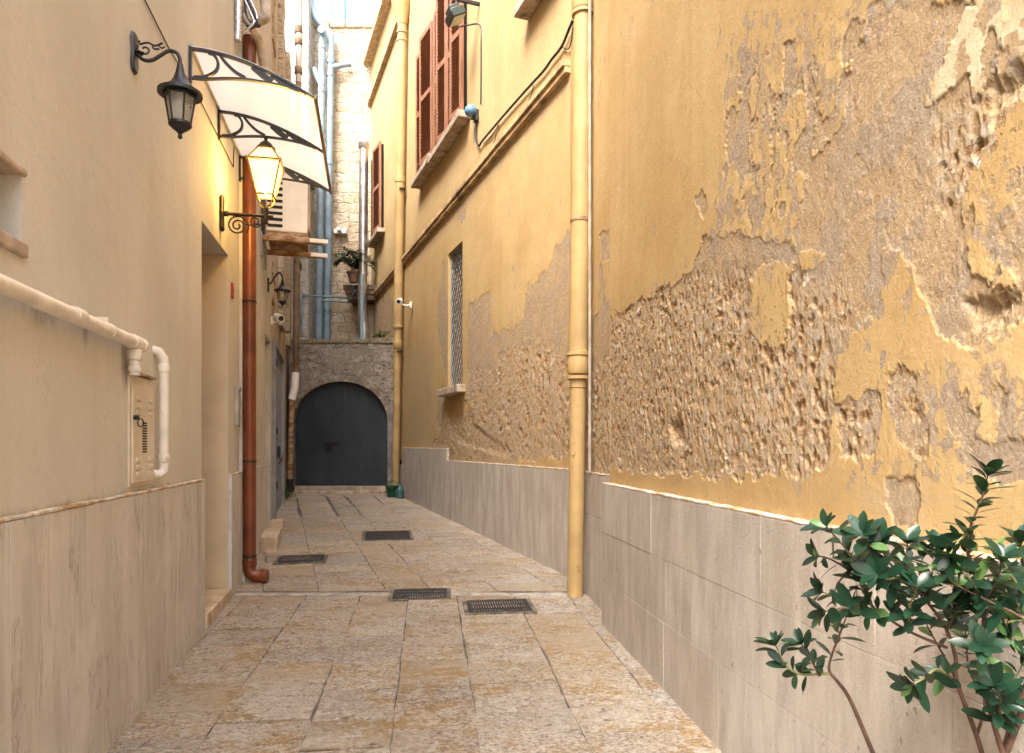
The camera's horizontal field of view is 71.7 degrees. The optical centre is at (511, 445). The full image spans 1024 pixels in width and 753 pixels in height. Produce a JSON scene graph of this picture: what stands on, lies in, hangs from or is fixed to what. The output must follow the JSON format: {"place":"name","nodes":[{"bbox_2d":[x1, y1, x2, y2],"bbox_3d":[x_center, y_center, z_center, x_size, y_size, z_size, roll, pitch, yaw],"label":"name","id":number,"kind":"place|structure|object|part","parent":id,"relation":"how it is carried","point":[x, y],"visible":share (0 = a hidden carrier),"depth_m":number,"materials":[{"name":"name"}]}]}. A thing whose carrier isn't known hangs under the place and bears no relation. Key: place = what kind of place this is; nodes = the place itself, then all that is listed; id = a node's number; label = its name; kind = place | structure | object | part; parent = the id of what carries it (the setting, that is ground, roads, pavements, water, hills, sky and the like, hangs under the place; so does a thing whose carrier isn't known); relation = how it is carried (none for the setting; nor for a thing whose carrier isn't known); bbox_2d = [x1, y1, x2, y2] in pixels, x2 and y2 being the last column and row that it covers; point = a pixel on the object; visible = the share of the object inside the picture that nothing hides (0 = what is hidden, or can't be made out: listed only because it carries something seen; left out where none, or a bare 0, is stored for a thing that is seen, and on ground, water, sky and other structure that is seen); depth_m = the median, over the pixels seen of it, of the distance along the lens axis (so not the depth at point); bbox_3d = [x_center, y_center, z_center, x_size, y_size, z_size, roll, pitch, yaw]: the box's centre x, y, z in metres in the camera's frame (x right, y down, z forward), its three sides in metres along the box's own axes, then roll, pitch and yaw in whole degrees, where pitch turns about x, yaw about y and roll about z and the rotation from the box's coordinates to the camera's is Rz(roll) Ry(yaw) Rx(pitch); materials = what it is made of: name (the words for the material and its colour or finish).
{"place":"outdoors","nodes":[
{"label":"outdoors","id":0,"kind":"place"},
{"bbox_2d":[315,0,379,24],"label":"sky","id":1,"kind":"structure","parent":0,"point":[365,11],"materials":[{"name":"white"}]},
{"bbox_2d":[234,592,585,595],"bbox_3d":[-1.000,1.268,6.055,4.400,0.004,0.130,0,0,0],"label":"path strip","id":2,"kind":"object","parent":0,"point":[388,593],"depth_m":6.05,"materials":[{"name":"beige stone"}]},
{"bbox_2d":[106,492,720,752],"bbox_3d":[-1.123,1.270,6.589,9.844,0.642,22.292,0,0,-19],"label":"paving","id":3,"kind":"structure","parent":0,"point":[614,707],"depth_m":4.27,"materials":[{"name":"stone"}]},
{"bbox_2d":[0,0,242,752],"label":"plaster building","id":4,"kind":"structure","parent":3,"relation":"on","point":[117,593],"depth_m":3.18,"materials":[{"name":"paint"}]},
{"bbox_2d":[0,150,28,257],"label":"window","id":5,"kind":"structure","parent":4,"relation":"in","point":[8,166],"depth_m":2.36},
{"bbox_2d":[0,273,149,375],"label":"waste pipe","id":6,"kind":"object","parent":4,"relation":"attached to","point":[15,290],"visible":1,"depth_m":2.73,"materials":[{"name":"beige plastic"}]},
{"bbox_2d":[128,372,155,486],"bbox_3d":[-1.916,-0.083,3.664,0.097,0.576,0.369,0,0,-11],"label":"meter cabinet","id":7,"kind":"object","parent":4,"relation":"attached to","point":[140,430],"visible":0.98,"depth_m":3.61,"materials":[{"name":"beige metal"}]},
{"bbox_3d":[-1.890,-0.062,3.663,0.047,0.495,0.357,0,0,-11],"label":"door","id":8,"kind":"part","parent":7,"relation":"part of","materials":[{"name":"beige paint"}]},
{"bbox_2d":[152,346,169,478],"bbox_3d":[-1.950,-0.186,3.919,0.111,0.736,0.066,0,0,-43],"label":"waste pipe","id":9,"kind":"object","parent":4,"relation":"attached to","point":[164,372],"visible":0.91,"depth_m":3.92,"materials":[{"name":"beige plastic"}]},
{"bbox_2d":[130,30,202,138],"bbox_3d":[-1.744,-1.814,3.590,0.329,0.514,0.212,0,0,-11],"label":"wall lantern","id":10,"kind":"object","parent":4,"relation":"attached to","point":[179,91],"depth_m":3.57,"materials":[{"name":"black metal"}]},
{"bbox_2d":[144,0,234,166],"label":"cable","id":11,"kind":"object","parent":4,"relation":"attached to","point":[189,82],"visible":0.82,"depth_m":4.59,"materials":[{"name":"black rubber"}]},
{"bbox_2d":[231,282,233,298],"bbox_3d":[-2.385,-1.325,6.053,0.024,0.130,0.050,0,0,-11],"label":"doorbell","id":12,"kind":"object","parent":4,"relation":"attached to","point":[232,290],"visible":1,"depth_m":6.03,"materials":[{"name":"plastic"}]},
{"bbox_2d":[235,386,240,426],"bbox_3d":[-2.414,-0.347,6.248,0.042,0.360,0.090,0,0,-11],"label":"letterbox","id":13,"kind":"object","parent":4,"relation":"attached to","point":[237,406],"visible":1,"depth_m":6.20,"materials":[{"name":"metal"}]},
{"bbox_2d":[234,0,242,42],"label":"foil hose","id":14,"kind":"object","parent":4,"relation":"attached to","point":[237,21],"visible":1,"depth_m":6.17,"materials":[{"name":"silver metal"}]},
{"bbox_2d":[244,0,254,33],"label":"cable","id":15,"kind":"object","parent":4,"relation":"attached to","point":[252,17],"visible":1,"depth_m":6.26,"materials":[{"name":"plastic"}]},
{"bbox_2d":[245,0,257,29],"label":"cable","id":16,"kind":"object","parent":4,"relation":"attached to","point":[253,13],"visible":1,"depth_m":6.26,"materials":[{"name":"grey plastic"}]},
{"bbox_2d":[243,0,260,27],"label":"cable","id":17,"kind":"object","parent":4,"relation":"attached to","point":[250,21],"visible":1,"depth_m":6.26,"materials":[{"name":"black rubber"}]},
{"bbox_2d":[220,138,284,233],"bbox_3d":[-2.076,-2.083,5.657,0.480,0.795,0.268,0,0,-11],"label":"wall lantern","id":18,"kind":"object","parent":4,"relation":"attached to","point":[266,168],"depth_m":5.61,"materials":[{"name":"white glass"}]},
{"bbox_2d":[247,0,257,27],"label":"cable","id":19,"kind":"object","parent":4,"relation":"attached to","point":[254,8],"visible":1,"depth_m":6.27,"materials":[{"name":"plastic"}]},
{"bbox_2d":[242,0,271,25],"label":"insulated hose","id":20,"kind":"object","parent":4,"relation":"attached to","point":[264,15],"visible":0.56,"depth_m":6.46,"materials":[{"name":"beige plastic"}]},
{"bbox_2d":[188,44,331,193],"bbox_3d":[-1.895,-2.491,5.609,0.816,0.307,1.838,0,0,-11],"label":"awning","id":21,"kind":"object","parent":4,"relation":"attached to","point":[256,104],"visible":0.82,"depth_m":5.37,"materials":[{"name":"white plastic"}]},
{"bbox_2d":[239,0,290,582],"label":"weathered building","id":22,"kind":"structure","parent":3,"relation":"on","point":[273,344],"depth_m":9.74,"materials":[{"name":"beige paint"}]},
{"bbox_2d":[242,34,268,583],"bbox_3d":[-2.365,-1.232,6.457,0.272,4.976,0.130,0,0,-4],"label":"drainpipe","id":23,"kind":"object","parent":22,"relation":"attached to","point":[252,573],"visible":0.89,"depth_m":6.41,"materials":[{"name":"brown metal"}]},
{"bbox_2d":[242,12,266,68],"bbox_3d":[-2.309,-3.655,6.438,0.140,0.373,0.372,0,0,12],"label":"insulated hose","id":24,"kind":"object","parent":23,"relation":"attached to","point":[257,36],"visible":0.91,"depth_m":6.41,"materials":[{"name":"beige plastic"}]},
{"bbox_2d":[271,313,284,325],"bbox_3d":[-3.272,-1.766,9.848,0.157,0.193,0.235,0,0,-36],"label":"security camera","id":25,"kind":"object","parent":22,"relation":"attached to","point":[277,317],"visible":1,"depth_m":9.80,"materials":[{"name":"white plastic"}]},
{"bbox_2d":[272,338,284,518],"bbox_3d":[-3.824,-0.170,11.517,0.180,2.800,2.425,0,0,-15],"label":"door","id":26,"kind":"structure","parent":22,"relation":"in","point":[278,360],"depth_m":11.73,"materials":[{"name":"black metal"}]},
{"bbox_2d":[267,272,290,306],"bbox_3d":[-3.056,-2.059,9.324,0.291,0.463,0.215,0,0,-38],"label":"wall lantern","id":27,"kind":"object","parent":22,"relation":"attached to","point":[282,289],"depth_m":9.32,"materials":[{"name":"black metal"}]},
{"bbox_2d":[260,231,327,256],"bbox_3d":[-2.561,-2.350,8.352,0.760,0.280,0.090,0,0,-15],"label":"wall bracket","id":28,"kind":"object","parent":22,"relation":"attached to","point":[290,239],"depth_m":8.31,"materials":[{"name":"metal"}]},
{"bbox_2d":[286,0,302,491],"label":"drainpipe","id":29,"kind":"object","parent":22,"relation":"attached to","point":[298,72],"visible":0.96,"depth_m":13.95,"materials":[{"name":"white plastic"}]},
{"bbox_2d":[265,246,327,269],"bbox_3d":[-2.725,-2.350,8.971,0.760,0.280,0.090,0,0,-15],"label":"wall bracket","id":30,"kind":"object","parent":22,"relation":"attached to","point":[294,253],"depth_m":8.94,"materials":[{"name":"metal"}]},
{"bbox_2d":[266,173,310,251],"bbox_3d":[-2.723,-2.855,8.674,0.492,0.790,0.724,0,0,-15],"label":"air conditioner","id":31,"kind":"object","parent":30,"relation":"on","point":[290,210],"visible":0.67,"depth_m":8.35,"materials":[{"name":"white metal"}]},
{"bbox_2d":[285,486,291,498],"bbox_3d":[-4.344,0.894,13.542,0.303,0.261,0.373,0,0,9],"label":"weed","id":32,"kind":"object","parent":3,"relation":"on","point":[287,491],"visible":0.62,"depth_m":13.53,"materials":[{"name":"green plant"}]},
{"bbox_2d":[272,554,327,564],"bbox_3d":[-2.250,1.222,7.571,0.533,0.037,0.463,0,2,-11],"label":"drain grate","id":33,"kind":"object","parent":3,"relation":"on","point":[322,559],"visible":0.88,"depth_m":7.53,"materials":[{"name":"metal"}]},
{"bbox_2d":[285,0,376,339],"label":"stone building","id":34,"kind":"structure","parent":3,"relation":"on","point":[352,114],"depth_m":17.70,"materials":[{"name":"beige stone"}]},
{"bbox_2d":[311,26,326,338],"bbox_3d":[-4.728,-6.201,17.304,0.390,7.931,0.308,0,0,0],"label":"soil pipe","id":35,"kind":"object","parent":34,"relation":"attached to","point":[319,75],"visible":0.75,"depth_m":17.28,"materials":[{"name":"plastic"}]},
{"bbox_2d":[301,285,354,332],"bbox_3d":[-4.384,-3.279,17.072,1.409,1.086,0.294,0,0,13],"label":"conduit","id":36,"kind":"object","parent":34,"relation":"attached to","point":[353,286],"visible":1,"depth_m":17.08,"materials":[{"name":"grey metal"}]},
{"bbox_2d":[311,0,351,339],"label":"soil pipe","id":37,"kind":"object","parent":34,"relation":"attached to","point":[331,65],"visible":0.85,"depth_m":17.40,"materials":[{"name":"plastic"}]},
{"bbox_2d":[321,290,355,302],"bbox_3d":[-4.123,-3.571,17.049,0.948,0.271,0.255,0,0,19],"label":"conduit","id":38,"kind":"object","parent":34,"relation":"attached to","point":[352,294],"visible":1,"depth_m":17.08,"materials":[{"name":"grey metal"}]},
{"bbox_2d":[334,227,346,234],"bbox_3d":[-4.260,-5.330,17.570,0.308,0.135,0.240,0,0,0],"label":"bulkhead light","id":39,"kind":"object","parent":34,"relation":"attached to","point":[338,231],"visible":1,"depth_m":17.55,"materials":[{"name":"white plastic"}]},
{"bbox_2d":[343,0,345,21],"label":"mast","id":40,"kind":"object","parent":34,"relation":"on","point":[344,9],"visible":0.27,"depth_m":17.87,"materials":[{"name":"white metal"}]},
{"bbox_2d":[346,270,357,283],"bbox_3d":[-3.741,-3.977,16.750,0.340,0.260,0.335,0,0,0],"label":"plant pot","id":41,"kind":"object","parent":34,"relation":"on","point":[353,276],"visible":0.91,"depth_m":16.64,"materials":[{"name":"ceramic"}]},
{"bbox_2d":[331,246,377,270],"bbox_3d":[-3.724,-4.340,16.762,1.213,0.591,1.141,0,0,-27],"label":"potted plant","id":42,"kind":"object","parent":41,"relation":"in","point":[353,265],"visible":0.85,"depth_m":16.61,"materials":[{"name":"green plant"}]},
{"bbox_2d":[289,338,393,493],"bbox_3d":[-3.610,-0.553,16.300,2.220,3.455,3.400,0,0,0],"label":"stone gateway","id":43,"kind":"object","parent":3,"relation":"on","point":[343,426],"visible":0.84,"depth_m":15.15,"materials":[{"name":"beige stone"}]},
{"bbox_2d":[360,274,363,338],"bbox_3d":[-3.453,-3.104,16.300,0.076,1.696,0.070,0,0,0],"label":"conduit","id":44,"kind":"object","parent":43,"relation":"on","point":[361,302],"visible":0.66,"depth_m":16.27,"materials":[{"name":"grey metal"}]},
{"bbox_2d":[357,140,369,338],"bbox_3d":[-3.494,-4.850,16.700,0.290,4.699,0.276,0,0,0],"label":"flue","id":45,"kind":"object","parent":43,"relation":"on","point":[364,146],"visible":0.86,"depth_m":16.61,"materials":[{"name":"metal"}]},
{"bbox_2d":[370,329,389,337],"bbox_3d":[-2.769,-2.366,15.073,0.515,0.204,0.349,0,0,22],"label":"weed","id":46,"kind":"object","parent":43,"relation":"on","point":[380,335],"visible":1,"depth_m":15.03,"materials":[{"name":"green plant"}]},
{"bbox_2d":[362,530,413,540],"bbox_3d":[-1.608,1.170,9.159,0.640,0.040,0.772,0,2,-11],"label":"drain grate","id":47,"kind":"object","parent":3,"relation":"on","point":[398,535],"visible":0.91,"depth_m":9.11,"materials":[{"name":"metal"}]},
{"bbox_2d":[385,480,398,496],"bbox_3d":[-2.357,0.844,13.956,0.286,0.328,0.280,0,0,0],"label":"bucket","id":48,"kind":"object","parent":3,"relation":"on","point":[390,490],"visible":0.85,"depth_m":13.86,"materials":[{"name":"green plastic"}]},
{"bbox_2d":[395,483,403,498],"bbox_3d":[-2.164,0.868,13.680,0.170,0.290,0.170,0,0,0],"label":"bottle","id":49,"kind":"object","parent":3,"relation":"on","point":[399,490],"visible":1,"depth_m":13.62,"materials":[{"name":"teal glass"}]},
{"bbox_2d":[388,588,450,601],"bbox_3d":[-0.780,1.272,6.027,0.519,0.037,0.402,0,2,-6],"label":"drain grate","id":50,"kind":"object","parent":3,"relation":"on","point":[394,597],"visible":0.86,"depth_m":6.00,"materials":[{"name":"metal"}]},
{"bbox_2d":[363,0,609,609],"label":"shuttered building","id":51,"kind":"structure","parent":3,"relation":"on","point":[484,416],"depth_m":8.84,"materials":[{"name":"yellow paint"}]},
{"bbox_2d":[368,141,384,247],"bbox_3d":[-3.171,-5.825,16.508,0.180,2.070,1.387,0,0,-20],"label":"window","id":52,"kind":"structure","parent":51,"relation":"in","point":[377,162],"depth_m":16.15,"materials":[{"name":"brown paint"}]},
{"bbox_2d":[391,0,409,484],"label":"drainpipe","id":53,"kind":"object","parent":51,"relation":"attached to","point":[401,9],"visible":0.97,"depth_m":13.72,"materials":[{"name":"yellow metal"}]},
{"bbox_2d":[396,298,411,308],"bbox_3d":[-1.998,-2.656,13.119,0.283,0.193,0.235,0,0,-5],"label":"security camera","id":54,"kind":"object","parent":51,"relation":"attached to","point":[399,301],"visible":1,"depth_m":13.14,"materials":[{"name":"white plastic"}]},
{"bbox_2d":[411,20,435,188],"bbox_3d":[-1.479,-5.715,11.969,0.185,2.290,1.366,0,0,-20],"label":"window","id":55,"kind":"structure","parent":51,"relation":"in","point":[424,59],"depth_m":11.77,"materials":[{"name":"brown paint"}]},
{"bbox_2d":[427,0,469,165],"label":"window","id":56,"kind":"structure","parent":51,"relation":"in","point":[450,118],"depth_m":10.53,"materials":[{"name":"brown paint"}]},
{"bbox_2d":[437,244,464,396],"bbox_3d":[-0.781,-1.850,10.561,0.410,2.180,1.120,0,0,-20],"label":"window","id":57,"kind":"structure","parent":51,"relation":"in","point":[455,388],"depth_m":10.65,"materials":[{"name":"grey metal"}]},
{"bbox_2d":[445,0,479,27],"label":"floodlight","id":58,"kind":"object","parent":51,"relation":"attached to","point":[455,13],"visible":1,"depth_m":9.24,"materials":[{"name":"black metal"}]},
{"bbox_2d":[458,23,481,103],"bbox_3d":[-0.565,-5.084,9.449,0.449,1.185,0.039,0,0,40],"label":"cable","id":59,"kind":"object","parent":51,"relation":"attached to","point":[480,55],"visible":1,"depth_m":9.30,"materials":[{"name":"black rubber"}]},
{"bbox_2d":[464,104,478,122],"bbox_3d":[-0.542,-4.432,9.439,0.185,0.210,0.167,0,0,-20],"label":"sensor","id":60,"kind":"object","parent":51,"relation":"attached to","point":[471,111],"visible":1,"depth_m":9.40,"materials":[{"name":"white plastic"}]},
{"bbox_2d":[475,20,573,146],"bbox_3d":[0.039,-4.108,8.056,0.026,0.531,3.044,0,0,-20],"label":"cable","id":61,"kind":"object","parent":51,"relation":"attached to","point":[533,81],"visible":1,"depth_m":7.69,"materials":[{"name":"black rubber"}]},
{"bbox_2d":[483,124,498,143],"bbox_3d":[-0.265,-3.800,8.902,0.010,0.239,0.592,0,0,-20],"label":"cable","id":62,"kind":"object","parent":61,"relation":"hanging from","point":[493,133],"visible":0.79,"depth_m":8.74,"materials":[{"name":"beige plastic"}]},
{"bbox_2d":[514,0,541,20],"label":"window","id":63,"kind":"structure","parent":51,"relation":"in","point":[524,9],"depth_m":7.55,"materials":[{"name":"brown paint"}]},
{"bbox_2d":[562,27,573,49],"bbox_3d":[0.534,-3.849,6.755,0.012,0.152,0.258,0,0,-20],"label":"cable","id":64,"kind":"object","parent":51,"relation":"attached to","point":[570,42],"visible":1,"depth_m":6.70,"materials":[{"name":"beige plastic"}]},
{"bbox_2d":[566,0,592,598],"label":"drainpipe","id":65,"kind":"object","parent":51,"relation":"attached to","point":[577,362],"visible":0.84,"depth_m":5.91,"materials":[{"name":"metal"}]},
{"bbox_2d":[588,0,590,471],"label":"conduit","id":66,"kind":"object","parent":51,"relation":"attached to","point":[589,235],"visible":1,"depth_m":5.85,"materials":[{"name":"beige plastic"}]},
{"bbox_2d":[462,598,537,614],"bbox_3d":[-0.106,1.285,5.628,0.558,0.037,0.431,0,2,-7],"label":"drain grate","id":67,"kind":"object","parent":3,"relation":"on","point":[469,609],"visible":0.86,"depth_m":5.58,"materials":[{"name":"metal"}]},
{"bbox_2d":[602,0,1023,752],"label":"peeling building","id":68,"kind":"structure","parent":3,"relation":"on","point":[816,256],"depth_m":2.56,"materials":[{"name":"yellow paint"}]},
{"bbox_2d":[753,454,1023,752],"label":"leafy shrub","id":69,"kind":"object","parent":3,"relation":"on","point":[867,562],"visible":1,"depth_m":1.47,"materials":[{"name":"green plant"}]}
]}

